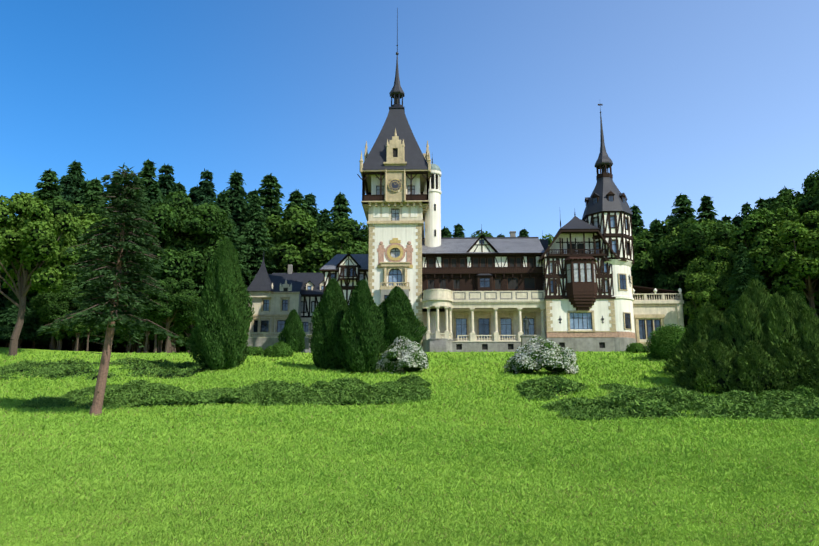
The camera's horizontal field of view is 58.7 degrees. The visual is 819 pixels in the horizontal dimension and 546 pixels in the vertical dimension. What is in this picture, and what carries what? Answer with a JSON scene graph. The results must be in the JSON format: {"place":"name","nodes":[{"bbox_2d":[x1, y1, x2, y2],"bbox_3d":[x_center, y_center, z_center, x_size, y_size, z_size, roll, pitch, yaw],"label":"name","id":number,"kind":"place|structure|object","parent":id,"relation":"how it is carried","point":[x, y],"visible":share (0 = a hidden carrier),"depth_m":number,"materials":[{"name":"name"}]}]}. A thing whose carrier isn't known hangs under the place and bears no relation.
{"place":"outdoors","nodes":[
{"label":"outdoors","id":0,"kind":"place"},
{"bbox_2d":[0,347,818,545],"bbox_3d":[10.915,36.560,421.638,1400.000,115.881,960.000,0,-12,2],"label":"lawn","id":1,"kind":"structure","parent":0,"point":[621,359],"depth_m":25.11,"materials":[{"name":"green plant"}]},
{"bbox_2d":[0,263,25,342],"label":"spruce tree","id":2,"kind":"object","parent":1,"relation":"on","point":[3,301],"visible":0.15,"depth_m":134.13,"materials":[{"name":"green plant"}]},
{"bbox_2d":[0,263,51,347],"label":"spruce tree","id":3,"kind":"object","parent":1,"relation":"on","point":[30,328],"visible":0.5,"depth_m":130.98,"materials":[{"name":"green plant"}]},
{"bbox_2d":[0,191,81,355],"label":"beech tree","id":4,"kind":"object","parent":1,"relation":"on","point":[34,244],"visible":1,"depth_m":110.37,"materials":[{"name":"green plant"}]},
{"bbox_2d":[32,290,56,349],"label":"beech tree","id":5,"kind":"object","parent":1,"relation":"on","point":[48,321],"visible":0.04,"depth_m":129.17,"materials":[{"name":"green plant"}]},
{"bbox_2d":[26,168,63,348],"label":"spruce tree","id":6,"kind":"object","parent":1,"relation":"on","point":[50,187],"visible":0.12,"depth_m":158.91,"materials":[{"name":"green plant"}]},
{"bbox_2d":[22,178,92,351],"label":"spruce tree","id":7,"kind":"object","parent":1,"relation":"on","point":[80,195],"depth_m":166.36,"materials":[{"name":"green plant"}]},
{"bbox_2d":[22,211,93,347],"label":"spruce tree","id":8,"kind":"object","parent":1,"relation":"on","point":[67,338],"visible":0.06,"depth_m":134.41,"materials":[{"name":"green plant"}]},
{"bbox_2d":[52,325,68,349],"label":"beech tree","id":9,"kind":"object","parent":1,"relation":"on","point":[59,335],"visible":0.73,"depth_m":123.59,"materials":[{"name":"green plant"}]},
{"bbox_2d":[30,278,93,349],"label":"beech tree","id":10,"kind":"object","parent":1,"relation":"on","point":[50,306],"visible":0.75,"depth_m":125.30,"materials":[{"name":"green plant"}]},
{"bbox_2d":[10,204,116,349],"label":"beech tree","id":11,"kind":"object","parent":1,"relation":"on","point":[87,222],"visible":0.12,"depth_m":132.93,"materials":[{"name":"green plant"}]},
{"bbox_2d":[58,175,75,202],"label":"spruce tree","id":12,"kind":"object","parent":1,"relation":"on","point":[67,188],"visible":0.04,"depth_m":165.63,"materials":[{"name":"green plant"}]},
{"bbox_2d":[60,160,85,203],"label":"spruce tree","id":13,"kind":"object","parent":1,"relation":"on","point":[75,171],"visible":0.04,"depth_m":172.41,"materials":[{"name":"green plant"}]},
{"bbox_2d":[65,308,88,350],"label":"beech tree","id":14,"kind":"object","parent":1,"relation":"on","point":[77,330],"visible":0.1,"depth_m":122.22,"materials":[{"name":"green plant"}]},
{"bbox_2d":[36,177,119,350],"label":"spruce tree","id":15,"kind":"object","parent":1,"relation":"on","point":[93,188],"visible":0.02,"depth_m":141.02,"materials":[{"name":"green plant"}]},
{"bbox_2d":[63,308,94,350],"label":"beech tree","id":16,"kind":"object","parent":1,"relation":"on","point":[78,326],"visible":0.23,"depth_m":122.22,"materials":[{"name":"green plant"}]},
{"bbox_2d":[42,198,124,350],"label":"beech tree","id":17,"kind":"object","parent":1,"relation":"on","point":[57,209],"visible":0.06,"depth_m":135.78,"materials":[{"name":"green plant"}]},
{"bbox_2d":[0,356,205,379],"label":"ground cover plants","id":18,"kind":"object","parent":1,"relation":"on","point":[71,364],"visible":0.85,"depth_m":85.58,"materials":[{"name":"green plant"}]},
{"bbox_2d":[37,164,184,415],"bbox_3d":[-20.940,1.146,53.084,8.299,18.642,8.581,0,-12,2],"label":"conifer tree","id":19,"kind":"object","parent":1,"relation":"on","point":[112,239],"visible":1,"depth_m":52.51,"materials":[{"name":"green plant"}]},
{"bbox_2d":[90,159,163,351],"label":"spruce tree","id":20,"kind":"object","parent":1,"relation":"on","point":[147,173],"visible":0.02,"depth_m":154.87,"materials":[{"name":"green plant"}]},
{"bbox_2d":[95,200,163,352],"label":"spruce tree","id":21,"kind":"object","parent":1,"relation":"on","point":[126,343],"visible":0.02,"depth_m":133.27,"materials":[{"name":"green plant"}]},
{"bbox_2d":[79,184,188,352],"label":"spruce tree","id":22,"kind":"object","parent":1,"relation":"on","point":[153,194],"visible":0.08,"depth_m":137.35,"materials":[{"name":"green plant"}]},
{"bbox_2d":[111,163,174,352],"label":"spruce tree","id":23,"kind":"object","parent":1,"relation":"on","point":[165,185],"visible":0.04,"depth_m":167.02,"materials":[{"name":"green plant"}]},
{"bbox_2d":[133,310,159,352],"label":"beech tree","id":24,"kind":"object","parent":1,"relation":"on","point":[147,333],"visible":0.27,"depth_m":119.49,"materials":[{"name":"green plant"}]},
{"bbox_2d":[122,183,192,352],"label":"spruce tree","id":25,"kind":"object","parent":1,"relation":"on","point":[179,187],"visible":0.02,"depth_m":149.01,"materials":[{"name":"green plant"}]},
{"bbox_2d":[149,321,165,339],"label":"beech tree","id":26,"kind":"object","parent":1,"relation":"on","point":[159,337],"visible":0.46,"depth_m":120.39,"materials":[{"name":"green plant"}]},
{"bbox_2d":[143,296,173,352],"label":"beech tree","id":27,"kind":"object","parent":1,"relation":"on","point":[157,318],"visible":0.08,"depth_m":120.06,"materials":[{"name":"green plant"}]},
{"bbox_2d":[139,277,200,352],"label":"beech tree","id":28,"kind":"object","parent":1,"relation":"on","point":[181,303],"visible":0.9,"depth_m":118.96,"materials":[{"name":"green plant"}]},
{"bbox_2d":[169,320,185,352],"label":"beech tree","id":29,"kind":"object","parent":1,"relation":"on","point":[178,329],"visible":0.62,"depth_m":122.32,"materials":[{"name":"green plant"}]},
{"bbox_2d":[125,191,238,352],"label":"beech tree","id":30,"kind":"object","parent":1,"relation":"on","point":[177,221],"visible":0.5,"depth_m":135.32,"materials":[{"name":"green plant"}]},
{"bbox_2d":[179,327,193,345],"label":"beech tree","id":31,"kind":"object","parent":1,"relation":"on","point":[185,339],"visible":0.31,"depth_m":131.47,"materials":[{"name":"green plant"}]},
{"bbox_2d":[187,184,197,205],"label":"spruce tree","id":32,"kind":"object","parent":1,"relation":"on","point":[191,194],"visible":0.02,"depth_m":178.79,"materials":[{"name":"green plant"}]},
{"bbox_2d":[175,200,221,351],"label":"spruce tree","id":33,"kind":"object","parent":1,"relation":"on","point":[198,288],"visible":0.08,"depth_m":137.39,"materials":[{"name":"green plant"}]},
{"bbox_2d":[192,168,217,206],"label":"spruce tree","id":34,"kind":"object","parent":1,"relation":"on","point":[206,190],"visible":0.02,"depth_m":174.65,"materials":[{"name":"green plant"}]},
{"bbox_2d":[186,238,254,370],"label":"thuja tree","id":35,"kind":"object","parent":1,"relation":"on","point":[220,335],"visible":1,"depth_m":86.15,"materials":[{"name":"green plant"}]},
{"bbox_2d":[15,374,432,409],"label":"ground cover plants","id":36,"kind":"object","parent":1,"relation":"on","point":[345,391],"visible":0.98,"depth_m":59.37,"materials":[{"name":"green plant"}]},
{"bbox_2d":[216,191,251,282],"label":"spruce tree","id":37,"kind":"object","parent":1,"relation":"on","point":[222,199],"visible":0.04,"depth_m":166.98,"materials":[{"name":"green plant"}]},
{"bbox_2d":[222,171,253,309],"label":"spruce tree","id":38,"kind":"object","parent":1,"relation":"on","point":[238,206],"visible":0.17,"depth_m":177.56,"materials":[{"name":"green plant"}]},
{"bbox_2d":[247,346,263,355],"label":"shrub","id":39,"kind":"object","parent":1,"relation":"on","point":[253,350],"visible":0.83,"depth_m":108.06,"materials":[{"name":"green plant"}]},
{"bbox_2d":[236,199,279,297],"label":"spruce tree","id":40,"kind":"object","parent":1,"relation":"on","point":[255,234],"visible":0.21,"depth_m":172.39,"materials":[{"name":"green plant"}]},
{"bbox_2d":[246,189,272,243],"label":"spruce tree","id":41,"kind":"object","parent":1,"relation":"on","point":[253,195],"depth_m":184.45,"materials":[{"name":"green plant"}]},
{"bbox_2d":[256,173,284,246],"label":"spruce tree","id":42,"kind":"object","parent":1,"relation":"on","point":[270,188],"visible":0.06,"depth_m":190.44,"materials":[{"name":"green plant"}]},
{"bbox_2d":[263,342,293,356],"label":"shrub","id":43,"kind":"object","parent":1,"relation":"on","point":[281,349],"visible":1,"depth_m":104.74,"materials":[{"name":"green plant"}]},
{"bbox_2d":[249,205,316,272],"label":"beech tree","id":44,"kind":"object","parent":1,"relation":"on","point":[275,226],"visible":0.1,"depth_m":181.93,"materials":[{"name":"green plant"}]},
{"bbox_2d":[246,253,323,351],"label":"castle wing","id":45,"kind":"structure","parent":1,"relation":"on","point":[277,298],"depth_m":153.13,"materials":[{"name":"beige paint"}]},
{"bbox_2d":[277,309,305,352],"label":"thuja tree","id":46,"kind":"object","parent":1,"relation":"on","point":[292,334],"visible":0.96,"depth_m":116.09,"materials":[{"name":"green plant"}]},
{"bbox_2d":[282,189,308,215],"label":"spruce tree","id":47,"kind":"object","parent":1,"relation":"on","point":[296,197],"visible":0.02,"depth_m":194.56,"materials":[{"name":"green plant"}]},
{"bbox_2d":[268,218,352,272],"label":"beech tree","id":48,"kind":"object","parent":1,"relation":"on","point":[299,239],"visible":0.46,"depth_m":173.14,"materials":[{"name":"green plant"}]},
{"bbox_2d":[304,192,319,216],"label":"spruce tree","id":49,"kind":"object","parent":1,"relation":"on","point":[309,199],"visible":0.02,"depth_m":198.58,"materials":[{"name":"green plant"}]},
{"bbox_2d":[297,220,332,270],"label":"spruce tree","id":50,"kind":"object","parent":1,"relation":"on","point":[320,227],"visible":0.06,"depth_m":180.06,"materials":[{"name":"green plant"}]},
{"bbox_2d":[309,278,347,369],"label":"thuja tree","id":51,"kind":"object","parent":1,"relation":"on","point":[328,316],"visible":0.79,"depth_m":87.44,"materials":[{"name":"green plant"}]},
{"bbox_2d":[319,209,338,243],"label":"spruce tree","id":52,"kind":"object","parent":1,"relation":"on","point":[324,217],"visible":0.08,"depth_m":192.11,"materials":[{"name":"green plant"}]},
{"bbox_2d":[329,192,351,226],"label":"spruce tree","id":53,"kind":"object","parent":1,"relation":"on","point":[341,209],"depth_m":200.02,"materials":[{"name":"green plant"}]},
{"bbox_2d":[333,219,353,249],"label":"spruce tree","id":54,"kind":"object","parent":1,"relation":"on","point":[346,229],"depth_m":190.88,"materials":[{"name":"green plant"}]},
{"bbox_2d":[320,253,367,305],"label":"castle block","id":55,"kind":"structure","parent":1,"relation":"on","point":[348,272],"depth_m":135.48,"materials":[{"name":"white paint"}]},
{"bbox_2d":[328,217,368,252],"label":"beech tree","id":56,"kind":"object","parent":1,"relation":"on","point":[347,219],"visible":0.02,"depth_m":190.85,"materials":[{"name":"green plant"}]},
{"bbox_2d":[337,220,368,253],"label":"beech tree","id":57,"kind":"object","parent":1,"relation":"on","point":[355,233],"visible":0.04,"depth_m":188.66,"materials":[{"name":"green plant"}]},
{"bbox_2d":[333,279,386,372],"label":"thuja tree","id":58,"kind":"object","parent":1,"relation":"on","point":[360,341],"visible":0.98,"depth_m":83.65,"materials":[{"name":"green plant"}]},
{"bbox_2d":[357,8,441,347],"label":"castle tower","id":59,"kind":"structure","parent":1,"relation":"on","point":[401,185],"depth_m":133.39,"materials":[{"name":"beige paint"}]},
{"bbox_2d":[378,286,426,349],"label":"thuja tree","id":60,"kind":"object","parent":1,"relation":"on","point":[400,317],"visible":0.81,"depth_m":111.17,"materials":[{"name":"green plant"}]},
{"bbox_2d":[376,336,428,372],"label":"flowering bush","id":61,"kind":"object","parent":1,"relation":"on","point":[402,354],"visible":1,"depth_m":82.32,"materials":[{"name":"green plant"}]},
{"bbox_2d":[453,224,465,236],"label":"spruce tree","id":62,"kind":"object","parent":1,"relation":"on","point":[458,230],"visible":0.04,"depth_m":247.39,"materials":[{"name":"green plant"}]},
{"bbox_2d":[471,230,492,236],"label":"beech tree","id":63,"kind":"object","parent":1,"relation":"on","point":[478,234],"depth_m":238.94,"materials":[{"name":"green plant"}]},
{"bbox_2d":[421,224,547,351],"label":"castle wing","id":64,"kind":"structure","parent":1,"relation":"on","point":[481,293],"depth_m":131.34,"materials":[{"name":"beige paint"}]},
{"bbox_2d":[520,316,533,345],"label":"king statue","id":65,"kind":"object","parent":1,"relation":"on","point":[525,338],"visible":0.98,"depth_m":123.52,"materials":[{"name":"grey stone"}]},
{"bbox_2d":[504,335,578,374],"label":"flowering bush","id":66,"kind":"object","parent":1,"relation":"on","point":[536,354],"visible":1,"depth_m":78.47,"materials":[{"name":"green plant"}]},
{"bbox_2d":[538,208,617,351],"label":"castle wing","id":67,"kind":"structure","parent":1,"relation":"on","point":[578,290],"depth_m":127.31,"materials":[{"name":"white paint"}]},
{"bbox_2d":[582,104,635,351],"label":"castle tower","id":68,"kind":"structure","parent":1,"relation":"on","point":[608,212],"depth_m":130.02,"materials":[{"name":"white paint"}]},
{"bbox_2d":[626,342,646,352],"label":"shrub","id":69,"kind":"object","parent":1,"relation":"on","point":[635,347],"visible":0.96,"depth_m":110.51,"materials":[{"name":"green plant"}]},
{"bbox_2d":[630,205,645,237],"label":"spruce tree","id":70,"kind":"object","parent":1,"relation":"on","point":[636,219],"visible":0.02,"depth_m":180.39,"materials":[{"name":"green plant"}]},
{"bbox_2d":[632,223,663,299],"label":"spruce tree","id":71,"kind":"object","parent":1,"relation":"on","point":[647,281],"depth_m":163.66,"materials":[{"name":"green plant"}]},
{"bbox_2d":[631,219,670,299],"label":"beech tree","id":72,"kind":"object","parent":1,"relation":"on","point":[643,260],"visible":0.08,"depth_m":163.68,"materials":[{"name":"green plant"}]},
{"bbox_2d":[632,285,684,350],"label":"castle wing","id":73,"kind":"structure","parent":1,"relation":"on","point":[650,316],"depth_m":130.87,"materials":[{"name":"beige paint"}]},
{"bbox_2d":[645,323,685,359],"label":"shrub","id":74,"kind":"object","parent":1,"relation":"on","point":[665,340],"visible":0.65,"depth_m":94.53,"materials":[{"name":"green plant"}]},
{"bbox_2d":[515,375,818,420],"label":"ground cover","id":75,"kind":"object","parent":1,"relation":"on","point":[668,401],"visible":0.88,"depth_m":49.59,"materials":[{"name":"green plant"}]},
{"bbox_2d":[658,217,681,274],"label":"spruce tree","id":76,"kind":"object","parent":1,"relation":"on","point":[674,222],"depth_m":161.96,"materials":[{"name":"green plant"}]},
{"bbox_2d":[655,266,685,324],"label":"spruce tree","id":77,"kind":"object","parent":1,"relation":"on","point":[664,272],"depth_m":148.29,"materials":[{"name":"green plant"}]},
{"bbox_2d":[662,331,695,373],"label":"yew shrub","id":78,"kind":"object","parent":1,"relation":"on","point":[666,368],"visible":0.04,"depth_m":79.28,"materials":[{"name":"green plant"}]},
{"bbox_2d":[654,222,712,277],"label":"beech tree","id":79,"kind":"object","parent":1,"relation":"on","point":[674,232],"depth_m":160.72,"materials":[{"name":"green plant"}]},
{"bbox_2d":[670,193,700,222],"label":"spruce tree","id":80,"kind":"object","parent":1,"relation":"on","point":[683,205],"visible":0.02,"depth_m":184.76,"materials":[{"name":"green plant"}]},
{"bbox_2d":[671,340,705,387],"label":"yew shrub","id":81,"kind":"object","parent":1,"relation":"on","point":[695,351],"visible":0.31,"depth_m":69.00,"materials":[{"name":"green plant"}]},
{"bbox_2d":[683,252,698,329],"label":"spruce tree","id":82,"kind":"object","parent":1,"relation":"on","point":[686,300],"visible":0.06,"depth_m":141.20,"materials":[{"name":"green plant"}]},
{"bbox_2d":[667,303,727,376],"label":"yew shrub","id":83,"kind":"object","parent":1,"relation":"on","point":[706,327],"visible":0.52,"depth_m":72.03,"materials":[{"name":"green plant"}]},
{"bbox_2d":[648,219,747,310],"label":"beech tree","id":84,"kind":"object","parent":1,"relation":"on","point":[677,251],"visible":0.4,"depth_m":140.40,"materials":[{"name":"green plant"}]},
{"bbox_2d":[683,280,731,323],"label":"beech tree","id":85,"kind":"object","parent":1,"relation":"on","point":[712,295],"visible":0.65,"depth_m":126.60,"materials":[{"name":"green plant"}]},
{"bbox_2d":[696,195,719,226],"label":"spruce tree","id":86,"kind":"object","parent":1,"relation":"on","point":[706,207],"visible":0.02,"depth_m":186.79,"materials":[{"name":"green plant"}]},
{"bbox_2d":[678,338,738,394],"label":"yew shrub","id":87,"kind":"object","parent":1,"relation":"on","point":[717,369],"visible":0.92,"depth_m":65.55,"materials":[{"name":"green plant"}]},
{"bbox_2d":[684,246,737,302],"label":"beech tree","id":88,"kind":"object","parent":1,"relation":"on","point":[700,274],"visible":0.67,"depth_m":129.93,"materials":[{"name":"green plant"}]},
{"bbox_2d":[704,234,750,258],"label":"beech tree","id":89,"kind":"object","parent":1,"relation":"on","point":[725,244],"visible":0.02,"depth_m":138.72,"materials":[{"name":"green plant"}]},
{"bbox_2d":[719,293,771,355],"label":"yew shrub","id":90,"kind":"object","parent":1,"relation":"on","point":[743,327],"visible":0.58,"depth_m":68.48,"materials":[{"name":"green plant"}]},
{"bbox_2d":[738,202,752,228],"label":"spruce tree","id":91,"kind":"object","parent":1,"relation":"on","point":[746,209],"depth_m":166.04,"materials":[{"name":"green plant"}]},
{"bbox_2d":[727,243,766,308],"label":"spruce tree","id":92,"kind":"object","parent":1,"relation":"on","point":[742,272],"visible":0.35,"depth_m":123.17,"materials":[{"name":"green plant"}]},
{"bbox_2d":[727,278,771,323],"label":"yew shrub","id":93,"kind":"object","parent":1,"relation":"on","point":[757,293],"visible":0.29,"depth_m":74.31,"materials":[{"name":"green plant"}]},
{"bbox_2d":[722,341,794,393],"bbox_3d":[30.839,8.658,65.310,6.343,4.950,7.834,1,-12,-5],"label":"yew shrub","id":94,"kind":"object","parent":1,"relation":"on","point":[755,368],"visible":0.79,"depth_m":63.32,"materials":[{"name":"green plant"}]},
{"bbox_2d":[755,198,767,219],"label":"spruce tree","id":95,"kind":"object","parent":1,"relation":"on","point":[762,203],"depth_m":153.98,"materials":[{"name":"green plant"}]},
{"bbox_2d":[728,207,810,290],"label":"beech tree","id":96,"kind":"object","parent":1,"relation":"on","point":[752,229],"visible":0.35,"depth_m":127.49,"materials":[{"name":"green plant"}]},
{"bbox_2d":[747,210,818,317],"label":"beech tree","id":97,"kind":"object","parent":1,"relation":"on","point":[796,254],"visible":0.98,"depth_m":121.03,"materials":[{"name":"green plant"}]},
{"bbox_2d":[757,291,808,360],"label":"yew shrub","id":98,"kind":"object","parent":1,"relation":"on","point":[779,319],"visible":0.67,"depth_m":66.79,"materials":[{"name":"green plant"}]},
{"bbox_2d":[767,286,806,304],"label":"bush","id":99,"kind":"object","parent":1,"relation":"on","point":[782,293],"visible":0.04,"depth_m":119.83,"materials":[{"name":"green plant"}]},
{"bbox_2d":[764,341,812,391],"bbox_3d":[33.822,8.571,64.610,7.168,4.896,6.594,-7,-14,29],"label":"yew shrub","id":100,"kind":"object","parent":1,"relation":"on","point":[790,356],"visible":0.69,"depth_m":63.18,"materials":[{"name":"green plant"}]},
{"bbox_2d":[767,190,813,228],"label":"beech tree","id":101,"kind":"object","parent":1,"relation":"on","point":[791,195],"depth_m":145.96,"materials":[{"name":"green plant"}]},
{"bbox_2d":[765,169,818,215],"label":"beech tree","id":102,"kind":"object","parent":1,"relation":"on","point":[803,203],"visible":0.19,"depth_m":142.21,"materials":[{"name":"green plant"}]},
{"bbox_2d":[784,291,818,319],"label":"yew shrub","id":103,"kind":"object","parent":1,"relation":"on","point":[795,301],"visible":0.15,"depth_m":72.91,"materials":[{"name":"green plant"}]},
{"bbox_2d":[791,306,818,361],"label":"yew shrub","id":104,"kind":"object","parent":1,"relation":"on","point":[807,325],"visible":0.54,"depth_m":65.62,"materials":[{"name":"green plant"}]},
{"bbox_2d":[792,384,818,399],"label":"shrub","id":105,"kind":"object","parent":1,"relation":"on","point":[803,390],"visible":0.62,"depth_m":60.76,"materials":[{"name":"green plant"}]},
{"bbox_2d":[795,190,818,313],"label":"spruce tree","id":106,"kind":"object","parent":1,"relation":"on","point":[816,203],"visible":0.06,"depth_m":126.64,"materials":[{"name":"green plant"}]},
{"bbox_2d":[799,349,818,393],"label":"yew shrub","id":107,"kind":"object","parent":1,"relation":"on","point":[811,379],"visible":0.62,"depth_m":61.68,"materials":[{"name":"green plant"}]},
{"bbox_2d":[0,0,818,239],"label":"sky","id":108,"kind":"structure","parent":0,"point":[716,99],"materials":[{"name":"blue"}]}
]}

